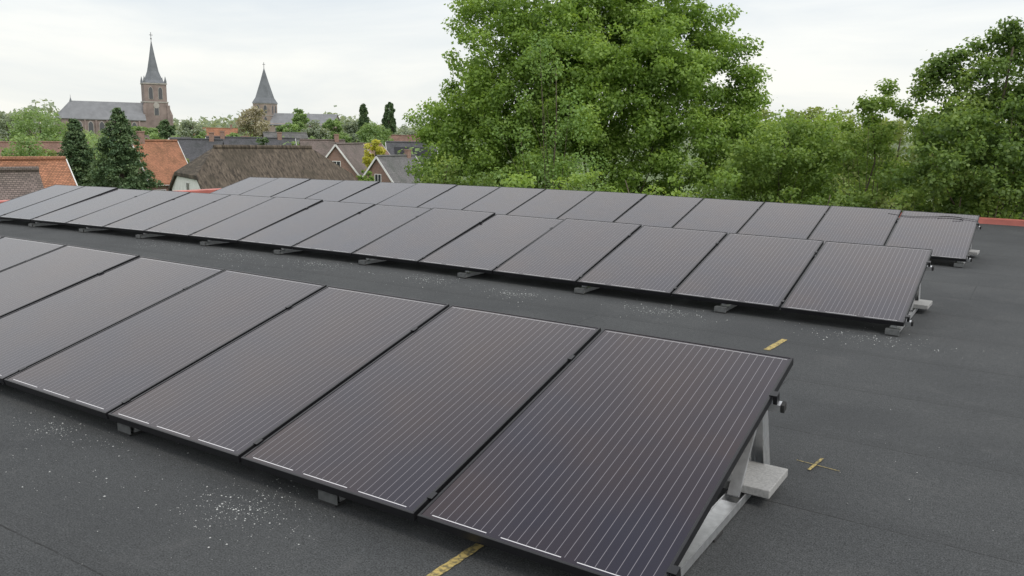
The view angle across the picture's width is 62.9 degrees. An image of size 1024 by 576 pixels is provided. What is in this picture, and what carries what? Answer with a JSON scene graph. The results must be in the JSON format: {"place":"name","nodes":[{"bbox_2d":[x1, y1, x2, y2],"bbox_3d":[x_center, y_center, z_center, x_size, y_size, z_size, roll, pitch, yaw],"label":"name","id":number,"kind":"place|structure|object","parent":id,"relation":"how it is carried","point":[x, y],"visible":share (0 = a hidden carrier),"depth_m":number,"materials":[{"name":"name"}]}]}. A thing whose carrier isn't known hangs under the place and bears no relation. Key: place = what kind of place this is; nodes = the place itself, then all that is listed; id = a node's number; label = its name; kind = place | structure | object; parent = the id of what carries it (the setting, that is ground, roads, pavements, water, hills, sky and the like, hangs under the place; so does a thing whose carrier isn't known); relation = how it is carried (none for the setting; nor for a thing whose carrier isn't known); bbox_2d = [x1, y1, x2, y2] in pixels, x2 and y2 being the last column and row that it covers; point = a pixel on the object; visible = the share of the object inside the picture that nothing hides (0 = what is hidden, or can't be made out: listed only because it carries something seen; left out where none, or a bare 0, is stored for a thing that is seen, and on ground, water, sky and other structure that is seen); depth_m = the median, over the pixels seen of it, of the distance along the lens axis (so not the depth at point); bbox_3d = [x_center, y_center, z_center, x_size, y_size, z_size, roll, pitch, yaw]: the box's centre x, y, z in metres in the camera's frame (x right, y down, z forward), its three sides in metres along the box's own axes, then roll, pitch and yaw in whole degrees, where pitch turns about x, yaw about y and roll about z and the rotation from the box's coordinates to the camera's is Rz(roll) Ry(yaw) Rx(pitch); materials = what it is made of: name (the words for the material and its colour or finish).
{"place":"outdoors","nodes":[
{"label":"outdoors","id":0,"kind":"place"},
{"bbox_2d":[0,166,43,199],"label":"brick house","id":1,"kind":"structure","parent":0,"point":[17,181],"depth_m":36.95,"materials":[{"name":"brown tile"}]},
{"bbox_2d":[0,156,77,187],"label":"brick house","id":2,"kind":"structure","parent":0,"point":[55,170],"depth_m":45.45,"materials":[{"name":"orange tile"}]},
{"bbox_2d":[54,32,173,143],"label":"church","id":3,"kind":"structure","parent":0,"point":[152,109],"depth_m":353.61,"materials":[{"name":"brick"}]},
{"bbox_2d":[252,62,339,132],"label":"church","id":4,"kind":"structure","parent":0,"point":[264,99],"depth_m":418.74,"materials":[{"name":"brick"}]},
{"bbox_2d":[325,142,371,180],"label":"brick house","id":5,"kind":"structure","parent":0,"point":[347,156],"depth_m":105.17,"materials":[{"name":"brown tile"}]},
{"bbox_2d":[362,149,423,182],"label":"brick house","id":6,"kind":"structure","parent":0,"point":[385,168],"depth_m":94.23,"materials":[{"name":"grey tile"}]},
{"bbox_2d":[9,130,1011,212],"bbox_3d":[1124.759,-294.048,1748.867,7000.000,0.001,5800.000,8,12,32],"label":"ground","id":7,"kind":"structure","parent":0,"point":[658,177],"depth_m":195.33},
{"bbox_2d":[0,111,28,140],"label":"garden tree","id":8,"kind":"object","parent":7,"relation":"on","point":[4,118],"visible":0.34,"depth_m":176.79,"materials":[{"name":"green plant"}]},
{"bbox_2d":[2,134,49,155],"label":"garden tree","id":9,"kind":"object","parent":7,"relation":"on","point":[31,149],"visible":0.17,"depth_m":59.46,"materials":[{"name":"plant"}]},
{"bbox_2d":[6,107,68,140],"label":"garden tree","id":10,"kind":"object","parent":7,"relation":"on","point":[28,124],"visible":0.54,"depth_m":161.04,"materials":[{"name":"plant"}]},
{"bbox_2d":[36,141,63,155],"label":"brick house","id":11,"kind":"structure","parent":7,"relation":"on","point":[54,145],"depth_m":110.46,"materials":[{"name":"red tile"}]},
{"bbox_2d":[56,118,101,185],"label":"conifer tree","id":12,"kind":"object","parent":7,"relation":"on","point":[77,153],"visible":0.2,"depth_m":54.07,"materials":[{"name":"green plant"}]},
{"bbox_2d":[78,107,164,189],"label":"conifer tree","id":13,"kind":"object","parent":7,"relation":"on","point":[125,162],"visible":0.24,"depth_m":51.31,"materials":[{"name":"green plant"}]},
{"bbox_2d":[130,131,187,190],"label":"brick house","id":14,"kind":"structure","parent":7,"relation":"on","point":[165,159],"depth_m":88.25,"materials":[{"name":"orange tile"}]},
{"bbox_2d":[156,119,175,139],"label":"garden tree","id":15,"kind":"object","parent":7,"relation":"on","point":[166,129],"visible":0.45,"depth_m":136.02,"materials":[{"name":"plant"}]},
{"bbox_2d":[175,119,206,137],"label":"garden tree","id":16,"kind":"object","parent":7,"relation":"on","point":[188,129],"visible":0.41,"depth_m":210.43,"materials":[{"name":"green plant"}]},
{"bbox_2d":[169,132,223,161],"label":"brick house","id":17,"kind":"structure","parent":7,"relation":"on","point":[193,148],"depth_m":114.82,"materials":[{"name":"tile"}]},
{"bbox_2d":[194,124,237,135],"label":"brick house","id":18,"kind":"structure","parent":7,"relation":"on","point":[228,131],"depth_m":231.72,"materials":[{"name":"orange tile"}]},
{"bbox_2d":[0,128,479,181],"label":"village greenery","id":19,"kind":"object","parent":7,"relation":"on","point":[91,140],"visible":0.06,"depth_m":154.34,"materials":[{"name":"plant"}]},
{"bbox_2d":[205,131,296,144],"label":"brick house","id":20,"kind":"structure","parent":7,"relation":"on","point":[279,139],"depth_m":121.97,"materials":[{"name":"tile"}]},
{"bbox_2d":[233,106,273,136],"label":"garden tree","id":21,"kind":"object","parent":7,"relation":"on","point":[248,118],"visible":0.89,"depth_m":279.18,"materials":[{"name":"plant"}]},
{"bbox_2d":[168,145,355,190],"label":"thatched farmhouse","id":22,"kind":"object","parent":7,"relation":"on","point":[218,166],"visible":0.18,"depth_m":81.31,"materials":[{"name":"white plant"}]},
{"bbox_2d":[262,132,307,137],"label":"brick house","id":23,"kind":"structure","parent":7,"relation":"on","point":[289,134],"depth_m":199.56,"materials":[{"name":"grey tile"}]},
{"bbox_2d":[275,122,298,131],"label":"garden tree","id":24,"kind":"object","parent":7,"relation":"on","point":[290,126],"visible":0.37,"depth_m":235.93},
{"bbox_2d":[291,108,309,131],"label":"garden tree","id":25,"kind":"object","parent":7,"relation":"on","point":[299,119],"visible":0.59,"depth_m":312.56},
{"bbox_2d":[301,119,330,138],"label":"garden tree","id":26,"kind":"object","parent":7,"relation":"on","point":[315,130],"visible":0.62,"depth_m":228.69,"materials":[{"name":"green plant"}]},
{"bbox_2d":[299,134,344,155],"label":"brick house","id":27,"kind":"structure","parent":7,"relation":"on","point":[323,147],"depth_m":120.50,"materials":[{"name":"brown tile"}]},
{"bbox_2d":[322,118,343,138],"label":"garden tree","id":28,"kind":"object","parent":7,"relation":"on","point":[329,123],"visible":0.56,"depth_m":248.25,"materials":[{"name":"plant"}]},
{"bbox_2d":[341,119,359,142],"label":"garden tree","id":29,"kind":"object","parent":7,"relation":"on","point":[350,128],"visible":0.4,"depth_m":220.45,"materials":[{"name":"green plant"}]},
{"bbox_2d":[357,103,369,142],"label":"poplar tree","id":30,"kind":"object","parent":7,"relation":"on","point":[363,117],"visible":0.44,"depth_m":211.84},
{"bbox_2d":[362,139,385,170],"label":"flowering bush","id":31,"kind":"object","parent":7,"relation":"on","point":[376,148],"visible":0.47,"depth_m":101.95,"materials":[{"name":"yellow plant"}]},
{"bbox_2d":[355,121,393,146],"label":"garden tree","id":32,"kind":"object","parent":7,"relation":"on","point":[377,132],"visible":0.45,"depth_m":173.52,"materials":[{"name":"plant"}]},
{"bbox_2d":[381,102,390,131],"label":"poplar tree","id":33,"kind":"object","parent":7,"relation":"on","point":[385,121],"visible":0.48,"depth_m":207.87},
{"bbox_2d":[388,103,396,134],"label":"poplar tree","id":34,"kind":"object","parent":7,"relation":"on","point":[392,124],"visible":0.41,"depth_m":198.53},
{"bbox_2d":[385,141,437,163],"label":"brick house","id":35,"kind":"structure","parent":7,"relation":"on","point":[393,147],"depth_m":124.38,"materials":[{"name":"tile"}]},
{"bbox_2d":[411,152,499,186],"bbox_3d":[-1.667,0.406,23.766,3.057,8.385,2.210,6,12,23],"label":"shrub","id":36,"kind":"object","parent":7,"relation":"on","point":[429,176],"visible":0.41,"depth_m":22.62,"materials":[{"name":"green plant"}]},
{"bbox_2d":[4,99,957,154],"bbox_3d":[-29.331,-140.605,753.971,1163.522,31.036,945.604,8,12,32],"label":"distant woodland","id":37,"kind":"object","parent":7,"relation":"on","point":[216,123],"visible":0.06,"depth_m":512.17,"materials":[{"name":"green plant"}]},
{"bbox_2d":[487,32,609,190],"bbox_3d":[1.215,-1.792,26.225,3.791,11.924,3.289,8,12,32],"label":"slender tree","id":38,"kind":"object","parent":7,"relation":"on","point":[552,171],"visible":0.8,"depth_m":25.27,"materials":[{"name":"green plant"}]},
{"bbox_2d":[401,0,797,198],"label":"maple tree","id":39,"kind":"object","parent":7,"relation":"on","point":[639,33],"visible":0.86,"depth_m":27.87,"materials":[{"name":"green plant"}]},
{"bbox_2d":[497,166,742,198],"bbox_3d":[2.462,1.154,20.561,5.986,8.267,2.350,2,11,2],"label":"shrub","id":40,"kind":"object","parent":7,"relation":"on","point":[524,180],"visible":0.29,"depth_m":20.12,"materials":[{"name":"green plant"}]},
{"bbox_2d":[676,105,848,205],"bbox_3d":[6.537,0.062,22.574,4.694,9.831,3.215,8,12,32],"label":"hazel tree","id":41,"kind":"object","parent":7,"relation":"on","point":[805,150],"visible":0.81,"depth_m":21.37,"materials":[{"name":"green plant"}]},
{"bbox_2d":[707,121,818,202],"bbox_3d":[8.407,-0.769,28.033,4.558,9.549,3.439,-5,12,-29],"label":"bush","id":42,"kind":"object","parent":7,"relation":"on","point":[717,167],"visible":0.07,"depth_m":27.70,"materials":[{"name":"green plant"}]},
{"bbox_2d":[776,182,881,207],"bbox_3d":[6.869,1.593,19.311,2.363,8.042,1.339,6,11,23],"label":"shrub","id":43,"kind":"object","parent":7,"relation":"on","point":[866,197],"visible":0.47,"depth_m":18.54,"materials":[{"name":"green plant"}]},
{"bbox_2d":[763,105,898,206],"bbox_3d":[10.340,-0.922,27.725,4.610,10.075,3.506,8,12,32],"label":"bush","id":44,"kind":"object","parent":7,"relation":"on","point":[832,114],"visible":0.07,"depth_m":26.66,"materials":[{"name":"green plant"}]},
{"bbox_2d":[750,106,917,178],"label":"tree","id":45,"kind":"object","parent":7,"relation":"on","point":[765,112],"visible":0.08,"depth_m":68.56,"materials":[{"name":"green plant"}]},
{"bbox_2d":[807,78,927,207],"bbox_3d":[8.482,0.141,20.869,2.524,10.383,2.446,1,11,1],"label":"alder tree","id":46,"kind":"object","parent":7,"relation":"on","point":[871,107],"visible":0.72,"depth_m":19.95,"materials":[{"name":"green plant"}]},
{"bbox_2d":[822,104,971,211],"bbox_3d":[11.953,-0.653,26.318,4.745,10.083,3.534,8,12,32],"label":"bush","id":47,"kind":"object","parent":7,"relation":"on","point":[902,129],"visible":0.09,"depth_m":25.62,"materials":[{"name":"green plant"}]},
{"bbox_2d":[870,15,1023,219],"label":"hawthorn tree","id":48,"kind":"object","parent":7,"relation":"on","point":[984,148],"visible":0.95,"depth_m":17.39,"materials":[{"name":"green plant"}]},
{"bbox_2d":[885,181,1023,219],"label":"shrub","id":49,"kind":"object","parent":7,"relation":"on","point":[913,194],"visible":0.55,"depth_m":17.26,"materials":[{"name":"green plant"}]},
{"bbox_2d":[913,101,1023,218],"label":"bush","id":50,"kind":"object","parent":7,"relation":"on","point":[939,106],"visible":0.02,"depth_m":24.96,"materials":[{"name":"green plant"}]},
{"bbox_2d":[0,219,1023,575],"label":"roof deck","id":51,"kind":"structure","parent":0,"point":[936,453],"depth_m":4.05,"materials":[{"name":"rubber"}]},
{"bbox_2d":[28,222,57,226],"bbox_3d":[-7.481,-1.295,14.239,0.110,0.403,1.430,8,12,32],"label":"support frame","id":52,"kind":"object","parent":51,"relation":"on","point":[36,224],"visible":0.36,"depth_m":13.76,"materials":[{"name":"metal"}]},
{"bbox_2d":[31,189,151,224],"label":"solar panel","id":53,"kind":"object","parent":52,"relation":"on","point":[62,216],"visible":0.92,"depth_m":13.99,"materials":[{"name":"black glass"}]},
{"bbox_2d":[117,423,143,435],"bbox_3d":[-1.619,0.457,4.892,0.110,0.403,1.430,8,12,32],"label":"support frame","id":54,"kind":"object","parent":51,"relation":"on","point":[126,430],"visible":0.17,"depth_m":4.33,"materials":[{"name":"metal"}]},
{"bbox_2d":[318,490,348,506],"bbox_3d":[-0.400,0.624,4.136,0.110,0.403,1.430,8,12,32],"label":"support frame","id":55,"kind":"object","parent":51,"relation":"on","point":[330,499],"visible":0.18,"depth_m":3.58,"materials":[{"name":"metal"}]},
{"bbox_2d":[18,367,680,575],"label":"mounting rail","id":56,"kind":"object","parent":51,"relation":"on","point":[673,570],"visible":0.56,"depth_m":2.81,"materials":[{"name":"metal"}]},
{"bbox_2d":[0,236,66,270],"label":"solar panel","id":57,"kind":"object","parent":56,"relation":"attached to","point":[14,251],"visible":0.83,"depth_m":7.14,"materials":[{"name":"black glass"}]},
{"bbox_2d":[4,269,326,418],"bbox_3d":[-2.074,0.269,5.188,0.990,0.038,1.650,8,28,32],"label":"solar panel","id":58,"kind":"object","parent":56,"relation":"attached to","point":[103,373],"visible":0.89,"depth_m":5.05,"materials":[{"name":"black glass"}]},
{"bbox_2d":[108,286,448,462],"bbox_3d":[-1.222,0.388,4.660,0.990,0.038,1.650,8,28,32],"label":"solar panel","id":59,"kind":"object","parent":56,"relation":"on","point":[236,399],"visible":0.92,"depth_m":4.50,"materials":[{"name":"black glass"}]},
{"bbox_2d":[241,305,600,520],"bbox_3d":[-0.369,0.504,4.131,0.990,0.039,1.650,8,28,32],"label":"solar panel","id":60,"kind":"object","parent":56,"relation":"attached to","point":[406,427],"visible":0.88,"depth_m":3.96,"materials":[{"name":"black glass"}]},
{"bbox_2d":[417,328,792,575],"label":"solar panel","id":61,"kind":"object","parent":56,"relation":"attached to","point":[608,452],"visible":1,"depth_m":3.42,"materials":[{"name":"black glass"}]},
{"bbox_2d":[25,259,786,412],"bbox_3d":[-2.672,-0.003,6.081,9.173,0.131,0.060,8,12,32],"label":"mounting rail","id":62,"kind":"object","parent":51,"relation":"on","point":[777,405],"visible":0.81,"depth_m":3.69,"materials":[{"name":"metal"}]},
{"bbox_2d":[0,245,139,317],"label":"solar panel","id":63,"kind":"object","parent":62,"relation":"attached to","point":[33,280],"visible":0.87,"depth_m":6.47,"materials":[{"name":"black glass"}]},
{"bbox_2d":[0,256,224,383],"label":"solar panel","id":64,"kind":"object","parent":62,"relation":"attached to","point":[38,331],"visible":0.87,"depth_m":5.72,"materials":[{"name":"black glass"}]},
{"bbox_2d":[426,543,482,575],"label":"chalk mark","id":65,"kind":"object","parent":51,"relation":"on","point":[452,562],"visible":1,"depth_m":3.13,"materials":[{"name":"paint"}]},
{"bbox_2d":[3,214,913,325],"bbox_3d":[-3.126,-0.527,10.894,15.234,0.253,0.060,8,12,32],"label":"mounting rail","id":66,"kind":"object","parent":51,"relation":"on","point":[908,322],"visible":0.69,"depth_m":6.92,"materials":[{"name":"metal"}]},
{"bbox_2d":[0,185,83,215],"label":"solar panel","id":67,"kind":"object","parent":66,"relation":"on","point":[20,202],"visible":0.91,"depth_m":15.21,"materials":[{"name":"black glass"}]},
{"bbox_2d":[0,186,117,221],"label":"solar panel","id":68,"kind":"object","parent":66,"relation":"on","point":[50,205],"visible":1,"depth_m":14.53,"materials":[{"name":"black glass"}]},
{"bbox_2d":[65,190,189,228],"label":"solar panel","id":69,"kind":"object","parent":66,"relation":"on","point":[100,219],"visible":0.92,"depth_m":13.46,"materials":[{"name":"black glass"}]},
{"bbox_2d":[103,192,229,232],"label":"solar panel","id":70,"kind":"object","parent":66,"relation":"on","point":[142,221],"visible":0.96,"depth_m":12.92,"materials":[{"name":"black glass"}]},
{"bbox_2d":[144,194,273,237],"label":"solar panel","id":71,"kind":"object","parent":66,"relation":"on","point":[186,225],"visible":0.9,"depth_m":12.39,"materials":[{"name":"black glass"}]},
{"bbox_2d":[238,201,374,248],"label":"solar panel","id":72,"kind":"object","parent":66,"relation":"on","point":[294,229],"visible":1,"depth_m":11.32,"materials":[{"name":"black glass"}]},
{"bbox_2d":[292,204,431,255],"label":"solar panel","id":73,"kind":"object","parent":66,"relation":"on","point":[350,235],"visible":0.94,"depth_m":10.79,"materials":[{"name":"black glass"}]},
{"bbox_2d":[419,214,563,273],"bbox_3d":[-0.205,-0.549,9.824,0.990,0.038,1.650,8,27,32],"label":"solar panel","id":74,"kind":"object","parent":66,"relation":"on","point":[489,245],"visible":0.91,"depth_m":9.72,"materials":[{"name":"black glass"}]},
{"bbox_2d":[493,218,641,283],"bbox_3d":[0.647,-0.441,9.292,0.990,0.038,1.650,8,28,32],"label":"solar panel","id":75,"kind":"object","parent":66,"relation":"on","point":[568,251],"visible":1,"depth_m":9.19,"materials":[{"name":"black glass"}]},
{"bbox_2d":[672,233,823,310],"bbox_3d":[2.353,-0.201,8.237,0.990,0.038,1.650,8,28,32],"label":"solar panel","id":76,"kind":"object","parent":66,"relation":"on","point":[757,271],"visible":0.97,"depth_m":8.12,"materials":[{"name":"black glass"}]},
{"bbox_2d":[781,241,932,326],"bbox_3d":[3.205,-0.084,7.708,0.990,0.038,1.650,8,27,32],"label":"solar panel","id":77,"kind":"object","parent":66,"relation":"on","point":[879,284],"visible":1,"depth_m":7.59,"materials":[{"name":"black glass"}]},
{"bbox_2d":[12,242,993,568],"bbox_3d":[-2.273,0.297,6.937,11.782,0.071,6.656,8,12,32],"label":"scattered grit","id":78,"kind":"object","parent":51,"relation":"on","point":[294,486],"visible":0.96,"depth_m":4.06,"materials":[{"name":"gravel"}]},
{"bbox_2d":[99,194,933,270],"bbox_3d":[-2.510,-1.002,11.782,15.234,0.253,0.060,8,12,32],"label":"mounting rail","id":79,"kind":"object","parent":51,"relation":"on","point":[929,267],"visible":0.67,"depth_m":7.80,"materials":[{"name":"metal"}]},
{"bbox_2d":[189,197,322,242],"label":"solar panel","id":80,"kind":"object","parent":79,"relation":"attached to","point":[249,221],"visible":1,"depth_m":11.85,"materials":[{"name":"black glass"}]},
{"bbox_2d":[352,208,495,263],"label":"solar panel","id":81,"kind":"object","parent":79,"relation":"attached to","point":[418,238],"visible":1,"depth_m":10.25,"materials":[{"name":"black glass"}]},
{"bbox_2d":[574,286,597,294],"bbox_3d":[1.056,-0.240,8.925,0.110,0.403,1.430,8,12,32],"label":"support frame","id":82,"kind":"object","parent":51,"relation":"on","point":[582,290],"visible":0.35,"depth_m":8.39,"materials":[{"name":"metal"}]},
{"bbox_2d":[577,225,727,296],"bbox_3d":[1.500,-0.320,8.765,0.990,0.038,1.650,8,28,32],"label":"solar panel","id":83,"kind":"object","parent":82,"relation":"on","point":[656,260],"visible":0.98,"depth_m":8.65,"materials":[{"name":"black glass"}]},
{"bbox_2d":[300,183,981,228],"bbox_3d":[0.034,-1.651,15.536,15.234,0.251,0.060,8,12,32],"label":"mounting rail","id":84,"kind":"object","parent":51,"relation":"on","point":[978,227],"visible":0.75,"depth_m":11.81,"materials":[{"name":"metal"}]},
{"bbox_2d":[211,177,276,194],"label":"solar panel","id":85,"kind":"object","parent":84,"relation":"attached to","point":[243,186],"visible":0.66,"depth_m":19.04,"materials":[{"name":"black glass"}]},
{"bbox_2d":[240,178,309,196],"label":"solar panel","id":86,"kind":"object","parent":84,"relation":"on","point":[274,187],"visible":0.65,"depth_m":18.49,"materials":[{"name":"black glass"}]},
{"bbox_2d":[305,180,378,201],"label":"solar panel","id":87,"kind":"object","parent":84,"relation":"attached to","point":[342,190],"visible":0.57,"depth_m":17.41,"materials":[{"name":"black glass"}]},
{"bbox_2d":[339,182,416,204],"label":"solar panel","id":88,"kind":"object","parent":84,"relation":"on","point":[377,193],"visible":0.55,"depth_m":16.87,"materials":[{"name":"black glass"}]},
{"bbox_2d":[378,183,456,206],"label":"solar panel","id":89,"kind":"object","parent":84,"relation":"attached to","point":[417,195],"visible":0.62,"depth_m":16.32,"materials":[{"name":"black glass"}]},
{"bbox_2d":[419,185,499,209],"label":"solar panel","id":90,"kind":"object","parent":84,"relation":"attached to","point":[459,197],"visible":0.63,"depth_m":15.79,"materials":[{"name":"black glass"}]},
{"bbox_2d":[462,187,545,214],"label":"solar panel","id":91,"kind":"object","parent":84,"relation":"attached to","point":[504,200],"visible":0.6,"depth_m":15.24,"materials":[{"name":"black glass"}]},
{"bbox_2d":[507,189,593,218],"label":"solar panel","id":92,"kind":"object","parent":84,"relation":"attached to","point":[552,203],"visible":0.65,"depth_m":14.68,"materials":[{"name":"black glass"}]},
{"bbox_2d":[557,191,646,221],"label":"solar panel","id":93,"kind":"object","parent":84,"relation":"on","point":[604,206],"visible":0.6,"depth_m":14.16,"materials":[{"name":"black glass"}]},
{"bbox_2d":[614,195,702,227],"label":"solar panel","id":94,"kind":"object","parent":84,"relation":"attached to","point":[661,211],"visible":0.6,"depth_m":13.63,"materials":[{"name":"black glass"}]},
{"bbox_2d":[673,198,763,233],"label":"solar panel","id":95,"kind":"object","parent":84,"relation":"on","point":[724,215],"visible":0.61,"depth_m":13.09,"materials":[{"name":"black glass"}]},
{"bbox_2d":[808,206,901,244],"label":"solar panel","id":96,"kind":"object","parent":84,"relation":"attached to","point":[862,225],"visible":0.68,"depth_m":12.03,"materials":[{"name":"black glass"}]},
{"bbox_2d":[885,210,979,261],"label":"solar panel","id":97,"kind":"object","parent":84,"relation":"on","point":[947,238],"visible":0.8,"depth_m":11.43,"materials":[{"name":"black glass"}]},
{"bbox_2d":[679,410,769,575],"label":"support frame","id":98,"kind":"object","parent":51,"relation":"on","point":[728,505],"visible":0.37,"depth_m":3.60,"materials":[{"name":"metal"}]},
{"bbox_2d":[723,460,787,498],"bbox_3d":[1.085,0.855,3.785,0.240,0.038,0.300,8,12,32],"label":"paving slab","id":99,"kind":"object","parent":98,"relation":"on","point":[762,480],"depth_m":3.72,"materials":[{"name":"concrete"}]},
{"bbox_2d":[885,283,920,336],"bbox_3d":[3.495,0.093,7.413,0.110,0.403,1.430,8,12,32],"label":"support frame","id":100,"kind":"object","parent":51,"relation":"on","point":[893,330],"visible":0.45,"depth_m":6.95,"materials":[{"name":"metal"}]},
{"bbox_2d":[899,212,1023,225],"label":"roof coping","id":101,"kind":"object","parent":51,"relation":"attached to","point":[1002,221],"visible":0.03,"depth_m":16.26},
{"bbox_3d":[3.617,-0.893,12.704,0.110,0.403,1.430,8,12,32],"label":"support frame","id":102,"kind":"object","parent":51,"relation":"on","visible":0},
{"bbox_2d":[738,202,829,238],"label":"solar panel","id":103,"kind":"object","parent":102,"relation":"on","point":[791,220],"visible":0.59,"depth_m":12.56,"materials":[{"name":"black glass"}]},
{"bbox_3d":[-4.920,-1.950,18.018,0.110,0.403,1.430,8,12,32],"label":"support frame","id":104,"kind":"object","parent":51,"relation":"on","visible":0},
{"bbox_2d":[271,179,343,197],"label":"solar panel","id":105,"kind":"object","parent":104,"relation":"on","point":[308,188],"visible":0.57,"depth_m":17.97,"materials":[{"name":"black glass"}]},
{"bbox_2d":[0,0,1023,137],"label":"sky","id":106,"kind":"structure","parent":0,"point":[317,56],"materials":[{"name":"white"}]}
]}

